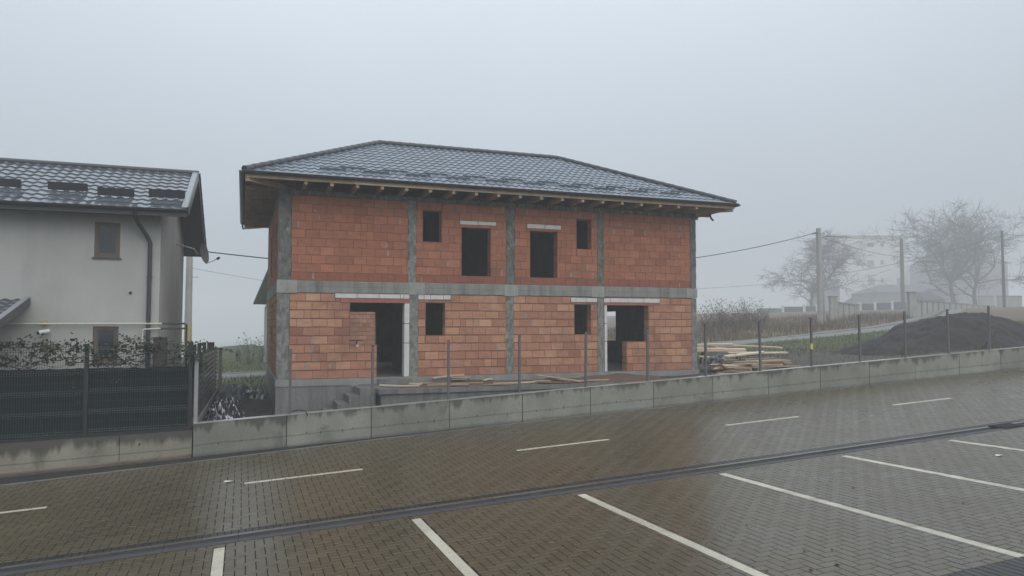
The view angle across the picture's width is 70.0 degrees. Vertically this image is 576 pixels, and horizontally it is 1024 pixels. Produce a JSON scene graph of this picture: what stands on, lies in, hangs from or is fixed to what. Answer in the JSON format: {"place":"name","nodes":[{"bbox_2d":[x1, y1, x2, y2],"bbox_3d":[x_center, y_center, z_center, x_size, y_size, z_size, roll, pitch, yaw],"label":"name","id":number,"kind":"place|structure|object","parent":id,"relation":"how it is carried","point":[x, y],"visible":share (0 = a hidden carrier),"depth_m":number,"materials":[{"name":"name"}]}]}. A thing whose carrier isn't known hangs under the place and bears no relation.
{"place":"outdoors","nodes":[
{"label":"outdoors","id":0,"kind":"place"},
{"bbox_2d":[0,157,206,369],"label":"white house","id":1,"kind":"structure","parent":0,"point":[87,243],"depth_m":18.62,"materials":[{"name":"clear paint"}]},
{"bbox_2d":[36,329,49,334],"bbox_3d":[-11.456,1.082,17.937,0.185,0.153,0.355,-1,-3,20],"label":"security camera","id":2,"kind":"object","parent":1,"relation":"attached to","point":[45,331],"visible":0.97,"depth_m":17.86,"materials":[{"name":"white plastic"}]},
{"bbox_2d":[5,323,187,362],"bbox_3d":[-12.305,2.055,17.662,8.156,2.444,0.052,1,-3,-20],"label":"gas pipe","id":3,"kind":"object","parent":1,"relation":"attached to","point":[186,327],"visible":0.81,"depth_m":18.62,"materials":[{"name":"metal"}]},
{"bbox_2d":[90,327,119,363],"bbox_3d":[-10.310,1.455,18.560,0.660,0.951,0.150,1,-3,-20],"label":"window","id":4,"kind":"structure","parent":1,"relation":"in","point":[101,335],"depth_m":18.58,"materials":[{"name":"brown glass"}]},
{"bbox_2d":[92,222,120,258],"bbox_3d":[-10.329,-1.207,18.685,0.660,0.931,0.150,1,-3,-20],"label":"window","id":5,"kind":"structure","parent":1,"relation":"in","point":[107,235],"depth_m":18.70,"materials":[{"name":"brown glass"}]},
{"bbox_2d":[176,242,219,263],"bbox_3d":[-10.114,-1.131,23.561,1.279,0.698,0.552,2,-3,-32],"label":"satellite dish","id":6,"kind":"object","parent":1,"relation":"attached to","point":[204,253],"visible":1,"depth_m":23.73,"materials":[{"name":"metal"}]},
{"bbox_2d":[0,369,1023,566],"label":"road","id":7,"kind":"structure","parent":0,"point":[44,520],"depth_m":15.02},
{"bbox_2d":[0,420,537,484],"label":"gutter","id":8,"kind":"object","parent":7,"relation":"on","point":[24,478],"visible":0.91,"depth_m":16.40,"materials":[{"name":"concrete"}]},
{"bbox_2d":[0,421,1023,575],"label":"drainage channel","id":9,"kind":"object","parent":7,"relation":"on","point":[141,551],"visible":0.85,"depth_m":11.83,"materials":[{"name":"concrete"}]},
{"bbox_2d":[988,422,1023,428],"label":"drain grate","id":10,"kind":"object","parent":9,"relation":"on","point":[1006,425],"visible":1,"depth_m":16.29,"materials":[{"name":"black metal"}]},
{"bbox_2d":[0,368,1023,485],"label":"kerb","id":11,"kind":"structure","parent":7,"relation":"on","point":[457,430],"depth_m":18.71,"materials":[{"name":"concrete"}]},
{"bbox_2d":[0,0,1023,341],"label":"sky","id":12,"kind":"structure","parent":0,"point":[843,116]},
{"bbox_2d":[84,307,1023,559],"bbox_3d":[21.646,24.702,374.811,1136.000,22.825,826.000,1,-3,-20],"label":"ground","id":13,"kind":"structure","parent":0,"point":[1014,313],"depth_m":38.25,"materials":[{"name":"plant"}]},
{"bbox_2d":[0,429,192,477],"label":"garden wall","id":14,"kind":"structure","parent":13,"relation":"on","point":[30,458],"depth_m":16.30,"materials":[{"name":"concrete"}]},
{"bbox_2d":[0,342,192,443],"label":"fence","id":15,"kind":"object","parent":14,"relation":"on","point":[40,405],"visible":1,"depth_m":16.44,"materials":[{"name":"grey metal"}]},
{"bbox_2d":[0,332,239,402],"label":"climbing vine","id":16,"kind":"object","parent":15,"relation":"attached to","point":[31,355],"visible":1,"depth_m":16.41,"materials":[{"name":"green plant"}]},
{"bbox_2d":[152,337,167,366],"bbox_3d":[-8.936,2.333,18.548,0.340,2.175,0.320,1,-3,-20],"label":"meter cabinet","id":17,"kind":"object","parent":13,"relation":"on","point":[163,343],"visible":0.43,"depth_m":18.45,"materials":[{"name":"metal"}]},
{"bbox_2d":[183,257,193,365],"bbox_3d":[-15.596,0.543,35.590,0.614,7.962,0.380,1,-3,-20],"label":"utility pole","id":18,"kind":"object","parent":13,"relation":"on","point":[188,292],"visible":0.51,"depth_m":35.44,"materials":[{"name":"concrete"}]},
{"bbox_2d":[188,342,213,398],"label":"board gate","id":19,"kind":"structure","parent":13,"relation":"on","point":[209,344],"depth_m":24.46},
{"bbox_2d":[191,346,217,426],"bbox_3d":[-8.853,2.737,21.290,0.160,1.840,8.383,1,-3,-19],"label":"slat fence","id":20,"kind":"object","parent":13,"relation":"on","point":[207,384],"visible":0.82,"depth_m":20.68,"materials":[{"name":"metal"}]},
{"bbox_2d":[179,339,211,380],"bbox_3d":[-7.601,1.722,17.422,0.886,1.004,0.756,-1,-3,22],"label":"shrub","id":21,"kind":"object","parent":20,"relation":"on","point":[194,351],"visible":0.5,"depth_m":17.46,"materials":[{"name":"green plant"}]},
{"bbox_2d":[218,348,222,390],"bbox_3d":[-10.153,2.924,25.453,0.150,1.680,0.150,1,-3,-20],"label":"end post","id":22,"kind":"object","parent":13,"relation":"on","point":[220,372],"visible":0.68,"depth_m":25.41,"materials":[{"name":"metal"}]},
{"bbox_2d":[181,344,263,361],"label":"grass rise","id":23,"kind":"object","parent":13,"relation":"on","point":[227,354],"depth_m":50.29,"materials":[{"name":"plant"}]},
{"bbox_2d":[236,333,261,363],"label":"weed","id":24,"kind":"object","parent":13,"relation":"on","point":[248,347],"visible":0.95,"depth_m":42.96,"materials":[{"name":"green plant"}]},
{"bbox_2d":[238,398,273,417],"bbox_3d":[-7.660,3.970,21.519,3.910,1.156,9.890,1,-3,-20],"label":"soil heap","id":25,"kind":"object","parent":13,"relation":"on","point":[256,407],"visible":0.09,"depth_m":21.20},
{"bbox_2d":[204,397,243,420],"bbox_3d":[-7.864,3.308,20.104,1.146,0.662,5.379,1,-3,-20],"label":"bush","id":26,"kind":"object","parent":25,"relation":"on","point":[227,408],"visible":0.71,"depth_m":19.37,"materials":[{"name":"plant"}]},
{"bbox_2d":[215,383,249,399],"bbox_3d":[-9.402,3.546,24.789,1.649,0.651,2.915,1,-3,-20],"label":"tarpaulin","id":27,"kind":"object","parent":25,"relation":"on","point":[238,391],"visible":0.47,"depth_m":24.15,"materials":[{"name":"plastic"}]},
{"bbox_2d":[244,387,268,398],"bbox_3d":[-8.641,3.573,24.594,1.174,0.478,1.890,1,-3,-20],"label":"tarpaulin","id":28,"kind":"object","parent":25,"relation":"on","point":[252,394],"visible":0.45,"depth_m":24.15,"materials":[{"name":"grey plastic"}]},
{"bbox_2d":[255,389,267,398],"bbox_3d":[-8.253,3.530,24.089,0.520,0.414,1.275,1,-3,-20],"label":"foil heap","id":29,"kind":"object","parent":25,"relation":"on","point":[262,394],"visible":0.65,"depth_m":23.80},
{"bbox_2d":[250,335,264,361],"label":"weed","id":30,"kind":"object","parent":13,"relation":"on","point":[260,351],"visible":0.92,"depth_m":43.97,"materials":[{"name":"green plant"}]},
{"bbox_2d":[253,269,374,361],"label":"house","id":31,"kind":"structure","parent":13,"relation":"on","point":[362,326],"depth_m":41.04,"materials":[{"name":"ceramic"}]},
{"bbox_2d":[239,140,740,414],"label":"brick house","id":32,"kind":"structure","parent":13,"relation":"on","point":[481,260],"depth_m":22.56,"materials":[{"name":"brick"}]},
{"bbox_2d":[482,383,511,385],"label":"plank","id":33,"kind":"object","parent":32,"relation":"on","point":[497,384],"visible":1,"depth_m":20.63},
{"bbox_2d":[9,427,1023,575],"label":"parking area","id":34,"kind":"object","parent":13,"relation":"on","point":[900,510],"visible":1,"depth_m":9.90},
{"bbox_2d":[399,373,667,388],"bbox_3d":[0.754,2.734,21.879,8.600,0.174,1.510,1,-3,-20],"label":"dirt layer","id":35,"kind":"object","parent":13,"relation":"on","point":[620,377],"visible":0.73,"depth_m":22.09,"materials":[{"name":"soil"}]},
{"bbox_2d":[379,384,419,386],"bbox_3d":[-3.096,2.687,20.156,1.154,0.043,0.140,0,-3,9],"label":"plank","id":36,"kind":"object","parent":35,"relation":"on","point":[398,385],"visible":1,"depth_m":20.08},
{"bbox_2d":[427,384,468,385],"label":"plank","id":37,"kind":"object","parent":35,"relation":"on","point":[444,384],"visible":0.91,"depth_m":20.24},
{"bbox_2d":[450,382,482,383],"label":"plank","id":38,"kind":"object","parent":35,"relation":"on","point":[466,382],"visible":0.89,"depth_m":20.96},
{"bbox_2d":[493,381,534,383],"bbox_3d":[0.059,2.728,21.075,1.329,0.036,0.130,1,-3,-26],"label":"plank","id":39,"kind":"object","parent":35,"relation":"on","point":[517,382],"visible":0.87,"depth_m":21.03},
{"bbox_2d":[537,375,580,381],"bbox_3d":[1.399,2.723,22.049,1.601,0.131,0.130,-3,-4,42],"label":"plank","id":40,"kind":"object","parent":35,"relation":"on","point":[559,378],"visible":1,"depth_m":21.99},
{"bbox_2d":[181,320,1023,389],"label":"grass","id":41,"kind":"structure","parent":13,"relation":"on","point":[797,341],"depth_m":35.04,"materials":[{"name":"plant"}]},
{"bbox_2d":[193,346,1023,456],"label":"retaining wall","id":42,"kind":"structure","parent":13,"relation":"on","point":[223,436],"depth_m":20.30,"materials":[{"name":"concrete"}]},
{"bbox_2d":[193,355,198,422],"bbox_3d":[-7.425,2.382,17.203,0.090,1.585,0.090,1,-3,-20],"label":"corner post","id":43,"kind":"object","parent":42,"relation":"on","point":[196,375],"visible":1,"depth_m":17.16,"materials":[{"name":"metal"}]},
{"bbox_2d":[288,349,291,413],"bbox_3d":[-5.435,2.376,17.933,0.067,1.740,0.072,1,-3,-20],"label":"fence post","id":44,"kind":"object","parent":42,"relation":"on","point":[290,376],"visible":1,"depth_m":17.91,"materials":[{"name":"metal"}]},
{"bbox_2d":[371,346,373,406],"bbox_3d":[-3.554,2.322,18.637,0.070,1.707,0.072,1,-3,-20],"label":"fence post","id":45,"kind":"object","parent":42,"relation":"on","point":[372,370],"visible":1,"depth_m":18.62,"materials":[{"name":"metal"}]},
{"bbox_2d":[447,340,449,399],"bbox_3d":[-1.679,2.239,19.324,0.064,1.727,0.070,1,-3,-20],"label":"fence post","id":46,"kind":"object","parent":42,"relation":"on","point":[448,369],"visible":1,"depth_m":19.30,"materials":[{"name":"metal"}]},
{"bbox_2d":[518,335,520,392],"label":"fence post","id":47,"kind":"object","parent":42,"relation":"on","point":[519,363],"visible":1,"depth_m":20.01,"materials":[{"name":"metal"}]},
{"bbox_2d":[584,331,586,386],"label":"fence post","id":48,"kind":"object","parent":42,"relation":"on","point":[585,370],"visible":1,"depth_m":20.70,"materials":[{"name":"metal"}]},
{"bbox_2d":[646,328,648,380],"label":"fence post","id":49,"kind":"object","parent":42,"relation":"on","point":[647,354],"visible":1,"depth_m":21.42,"materials":[{"name":"metal"}]},
{"bbox_2d":[704,324,706,375],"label":"fence post","id":50,"kind":"object","parent":42,"relation":"on","point":[705,349],"visible":1,"depth_m":22.09,"materials":[{"name":"metal"}]},
{"bbox_2d":[758,321,761,370],"bbox_3d":[7.729,1.887,22.811,0.064,1.713,0.066,1,-3,-20],"label":"fence post","id":51,"kind":"object","parent":42,"relation":"on","point":[759,343],"visible":1,"depth_m":22.79,"materials":[{"name":"metal"}]},
{"bbox_2d":[809,318,812,365],"bbox_3d":[9.614,1.818,23.504,0.082,1.706,0.084,1,-3,-20],"label":"fence post","id":52,"kind":"object","parent":42,"relation":"on","point":[811,342],"visible":1,"depth_m":23.49,"materials":[{"name":"metal"}]},
{"bbox_2d":[858,315,860,361],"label":"fence post","id":53,"kind":"object","parent":42,"relation":"on","point":[859,339],"visible":1,"depth_m":24.20,"materials":[{"name":"metal"}]},
{"bbox_2d":[903,311,906,357],"bbox_3d":[13.373,1.664,24.901,0.064,1.727,0.064,1,-3,-20],"label":"fence post","id":54,"kind":"object","parent":42,"relation":"on","point":[904,330],"visible":1,"depth_m":24.89,"materials":[{"name":"metal"}]},
{"bbox_2d":[946,309,949,353],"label":"fence post","id":55,"kind":"object","parent":42,"relation":"on","point":[947,329],"visible":1,"depth_m":25.59,"materials":[{"name":"metal"}]},
{"bbox_2d":[987,306,990,349],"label":"fence post","id":56,"kind":"object","parent":42,"relation":"on","point":[988,322],"visible":1,"depth_m":26.27,"materials":[{"name":"metal"}]},
{"bbox_2d":[697,304,725,334],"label":"bush","id":57,"kind":"object","parent":13,"relation":"on","point":[709,320],"visible":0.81,"depth_m":49.96,"materials":[{"name":"plant"}]},
{"bbox_2d":[703,295,744,333],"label":"bush","id":58,"kind":"object","parent":13,"relation":"on","point":[722,318],"visible":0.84,"depth_m":51.77,"materials":[{"name":"plant"}]},
{"bbox_2d":[718,304,749,332],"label":"bush","id":59,"kind":"object","parent":13,"relation":"on","point":[738,322],"visible":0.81,"depth_m":51.87,"materials":[{"name":"plant"}]},
{"bbox_2d":[731,297,764,329],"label":"bush","id":60,"kind":"object","parent":13,"relation":"on","point":[747,317],"visible":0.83,"depth_m":54.86,"materials":[{"name":"plant"}]},
{"bbox_2d":[735,353,774,355],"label":"plank","id":61,"kind":"object","parent":13,"relation":"on","point":[761,354],"visible":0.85,"depth_m":26.60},
{"bbox_2d":[725,351,764,356],"bbox_3d":[8.275,2.399,26.401,1.830,0.247,0.206,1,-3,-13],"label":"plank","id":62,"kind":"object","parent":61,"relation":"on","point":[744,354],"visible":0.72,"depth_m":26.38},
{"bbox_2d":[727,352,787,352],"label":"plank","id":63,"kind":"object","parent":61,"relation":"on","point":[765,352],"visible":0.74,"depth_m":26.98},
{"bbox_2d":[732,345,782,348],"bbox_3d":[9.974,2.381,29.701,2.206,0.169,0.147,1,-3,-11],"label":"plank","id":64,"kind":"object","parent":13,"relation":"on","point":[757,346],"visible":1,"depth_m":29.66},
{"bbox_2d":[708,345,735,346],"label":"plank","id":65,"kind":"object","parent":64,"relation":"on","point":[721,346],"visible":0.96,"depth_m":29.28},
{"bbox_2d":[697,343,732,345],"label":"plank","id":66,"kind":"object","parent":65,"relation":"on","point":[716,344],"visible":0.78,"depth_m":29.24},
{"bbox_2d":[744,303,774,328],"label":"bush","id":67,"kind":"object","parent":13,"relation":"on","point":[765,318],"visible":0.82,"depth_m":54.91,"materials":[{"name":"plant"}]},
{"bbox_2d":[607,310,912,342],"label":"dry grass","id":68,"kind":"structure","parent":13,"relation":"on","point":[830,324],"depth_m":55.23,"materials":[{"name":"plant"}]},
{"bbox_2d":[757,308,781,312],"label":"container","id":69,"kind":"object","parent":13,"relation":"on","point":[776,310],"visible":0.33,"depth_m":134.97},
{"bbox_2d":[781,305,816,311],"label":"garden fence","id":70,"kind":"object","parent":13,"relation":"on","point":[800,309],"visible":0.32,"depth_m":134.97,"materials":[{"name":"concrete"}]},
{"bbox_2d":[814,228,827,324],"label":"utility pole","id":71,"kind":"object","parent":13,"relation":"on","point":[821,312],"visible":0.84,"depth_m":60.05,"materials":[{"name":"concrete"}]},
{"bbox_2d":[208,232,816,258],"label":"cable","id":72,"kind":"object","parent":71,"relation":"attached to","point":[696,257],"visible":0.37,"depth_m":53.66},
{"bbox_2d":[822,235,1000,257],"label":"cable","id":73,"kind":"object","parent":71,"relation":"attached to","point":[906,257],"visible":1,"depth_m":72.36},
{"bbox_2d":[757,227,888,305],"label":"tree","id":74,"kind":"object","parent":13,"relation":"on","point":[837,264],"visible":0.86,"depth_m":164.87,"materials":[{"name":"grey plant"}]},
{"bbox_2d":[810,279,840,310],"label":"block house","id":75,"kind":"structure","parent":13,"relation":"on","point":[829,292],"depth_m":240.23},
{"bbox_2d":[827,296,837,319],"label":"gate post","id":76,"kind":"object","parent":13,"relation":"on","point":[833,307],"visible":0.82,"depth_m":64.60,"materials":[{"name":"concrete"}]},
{"bbox_2d":[838,302,860,318],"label":"panel fence","id":77,"kind":"object","parent":13,"relation":"on","point":[846,308],"visible":0.66,"depth_m":71.61,"materials":[{"name":"concrete"}]},
{"bbox_2d":[804,235,908,305],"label":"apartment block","id":78,"kind":"structure","parent":13,"relation":"on","point":[874,260],"depth_m":285.86,"materials":[{"name":"concrete"}]},
{"bbox_2d":[868,260,873,267],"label":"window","id":79,"kind":"structure","parent":78,"relation":"in","point":[870,262],"depth_m":285.64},
{"bbox_2d":[868,278,874,284],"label":"window","id":80,"kind":"structure","parent":78,"relation":"in","point":[869,282],"depth_m":285.30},
{"bbox_2d":[844,297,877,306],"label":"shed","id":81,"kind":"structure","parent":13,"relation":"on","point":[856,300],"depth_m":192.48,"materials":[{"name":"grey"}]},
{"bbox_2d":[858,300,906,309],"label":"garden fence","id":82,"kind":"object","parent":13,"relation":"on","point":[891,305],"visible":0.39,"depth_m":129.00,"materials":[{"name":"concrete"}]},
{"bbox_2d":[899,238,904,301],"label":"utility pole","id":83,"kind":"object","parent":13,"relation":"on","point":[902,282],"visible":0.88,"depth_m":130.21,"materials":[{"name":"concrete"}]},
{"bbox_2d":[849,285,958,302],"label":"house","id":84,"kind":"structure","parent":13,"relation":"on","point":[885,293],"depth_m":216.72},
{"bbox_2d":[898,339,920,357],"bbox_3d":[14.280,2.250,26.309,0.764,0.849,0.670,-3,-4,45],"label":"weed","id":85,"kind":"object","parent":13,"relation":"on","point":[909,347],"visible":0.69,"depth_m":26.31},
{"bbox_2d":[906,292,916,317],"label":"gate post","id":86,"kind":"object","parent":13,"relation":"on","point":[911,303],"visible":0.82,"depth_m":63.62,"materials":[{"name":"concrete"}]},
{"bbox_2d":[905,292,945,301],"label":"shed","id":87,"kind":"structure","parent":13,"relation":"on","point":[928,296],"depth_m":151.29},
{"bbox_2d":[830,312,1023,355],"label":"soil heap","id":88,"kind":"object","parent":13,"relation":"on","point":[966,329],"visible":0.65,"depth_m":30.20,"materials":[{"name":"soil"}]},
{"bbox_2d":[865,201,1023,302],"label":"tree","id":89,"kind":"object","parent":13,"relation":"on","point":[945,232],"visible":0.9,"depth_m":157.66,"materials":[{"name":"grey plant"}]},
{"bbox_2d":[917,300,995,316],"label":"panel fence","id":90,"kind":"object","parent":13,"relation":"on","point":[924,307],"visible":0.58,"depth_m":77.30,"materials":[{"name":"concrete"}]},
{"bbox_2d":[909,247,1008,306],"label":"villa","id":91,"kind":"object","parent":13,"relation":"on","point":[994,291],"visible":0.28,"depth_m":260.61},
{"bbox_2d":[915,200,1023,304],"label":"tree","id":92,"kind":"object","parent":13,"relation":"on","point":[977,280],"visible":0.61,"depth_m":160.77,"materials":[{"name":"grey plant"}]},
{"bbox_2d":[971,331,995,350],"bbox_3d":[17.813,2.089,27.724,0.680,0.896,0.888,0,-3,-8],"label":"weed","id":93,"kind":"object","parent":13,"relation":"on","point":[983,344],"visible":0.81,"depth_m":27.65,"materials":[{"name":"plant"}]},
{"bbox_2d":[977,296,993,306],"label":"garden wall","id":94,"kind":"structure","parent":13,"relation":"on","point":[986,300],"depth_m":128.04,"materials":[{"name":"concrete"}]},
{"bbox_2d":[999,231,1005,306],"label":"utility pole","id":95,"kind":"object","parent":13,"relation":"on","point":[1003,274],"visible":0.88,"depth_m":100.22,"materials":[{"name":"concrete"}]},
{"bbox_2d":[840,236,1000,273],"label":"cable","id":96,"kind":"object","parent":95,"relation":"attached to","point":[923,257],"visible":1,"depth_m":112.36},
{"bbox_2d":[996,296,1021,306],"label":"garden wall","id":97,"kind":"structure","parent":13,"relation":"on","point":[1013,301],"depth_m":115.03,"materials":[{"name":"concrete"}]},
{"bbox_3d":[8.900,2.752,28.690,0.120,0.506,0.602,1,-3,-20],"label":"trestle","id":98,"kind":"object","parent":13,"relation":"on","visible":0},
{"bbox_2d":[697,350,744,351],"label":"plank","id":99,"kind":"object","parent":98,"relation":"on","point":[721,350],"visible":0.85,"depth_m":28.38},
{"bbox_2d":[697,347,745,351],"bbox_3d":[8.086,2.426,28.700,2.309,0.219,0.180,1,-3,-10],"label":"plank","id":100,"kind":"object","parent":98,"relation":"on","point":[698,349],"visible":0.54,"depth_m":28.67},
{"bbox_2d":[217,309,964,378],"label":"gravel track","id":101,"kind":"structure","parent":0,"point":[883,327],"depth_m":42.97,"materials":[{"name":"gravel"}]},
{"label":"plank","id":102,"kind":"object","parent":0,"visible":0},
{"bbox_2d":[752,367,789,369],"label":"plank","id":103,"kind":"object","parent":102,"relation":"on","point":[770,368],"visible":0.59,"depth_m":24.44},
{"bbox_2d":[738,365,799,367],"bbox_3d":[8.521,2.631,24.452,2.482,0.085,0.303,1,-3,-18],"label":"plank","id":104,"kind":"object","parent":103,"relation":"on","point":[770,366],"visible":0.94,"depth_m":24.31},
{"bbox_2d":[746,364,782,366],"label":"plank","id":105,"kind":"object","parent":104,"relation":"on","point":[762,365],"visible":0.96,"depth_m":24.36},
{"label":"plank","id":106,"kind":"object","parent":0,"visible":0},
{"bbox_2d":[751,362,791,364],"bbox_3d":[8.478,2.606,25.195,2.639,0.062,0.300,1,-3,-19],"label":"plank","id":107,"kind":"object","parent":106,"relation":"on","point":[777,363],"visible":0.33,"depth_m":25.30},
{"bbox_2d":[756,361,783,363],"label":"plank","id":108,"kind":"object","parent":107,"relation":"on","point":[770,362],"visible":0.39,"depth_m":24.99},
{"bbox_2d":[733,360,790,361],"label":"plank","id":109,"kind":"object","parent":108,"relation":"on","point":[762,360],"visible":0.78,"depth_m":24.82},
{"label":"plank","id":110,"kind":"object","parent":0,"visible":0},
{"bbox_2d":[739,357,778,359],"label":"plank","id":111,"kind":"object","parent":110,"relation":"on","point":[758,358],"visible":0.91,"depth_m":25.23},
{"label":"plank","id":112,"kind":"object","parent":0,"visible":0},
{"bbox_2d":[722,365,745,366],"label":"plank","id":113,"kind":"object","parent":112,"relation":"on","point":[731,365],"visible":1,"depth_m":23.89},
{"bbox_2d":[721,363,755,364],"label":"plank","id":114,"kind":"object","parent":113,"relation":"on","point":[739,364],"visible":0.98,"depth_m":24.07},
{"bbox_2d":[719,362,756,363],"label":"plank","id":115,"kind":"object","parent":114,"relation":"on","point":[737,362],"visible":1,"depth_m":23.95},
{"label":"plank","id":116,"kind":"object","parent":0,"visible":0},
{"bbox_2d":[703,354,729,365],"bbox_3d":[7.227,2.503,25.596,1.238,0.411,1.064,1,-3,-20],"label":"foil heap","id":117,"kind":"object","parent":116,"relation":"on","point":[715,358],"visible":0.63,"depth_m":25.40,"materials":[{"name":"plastic"}]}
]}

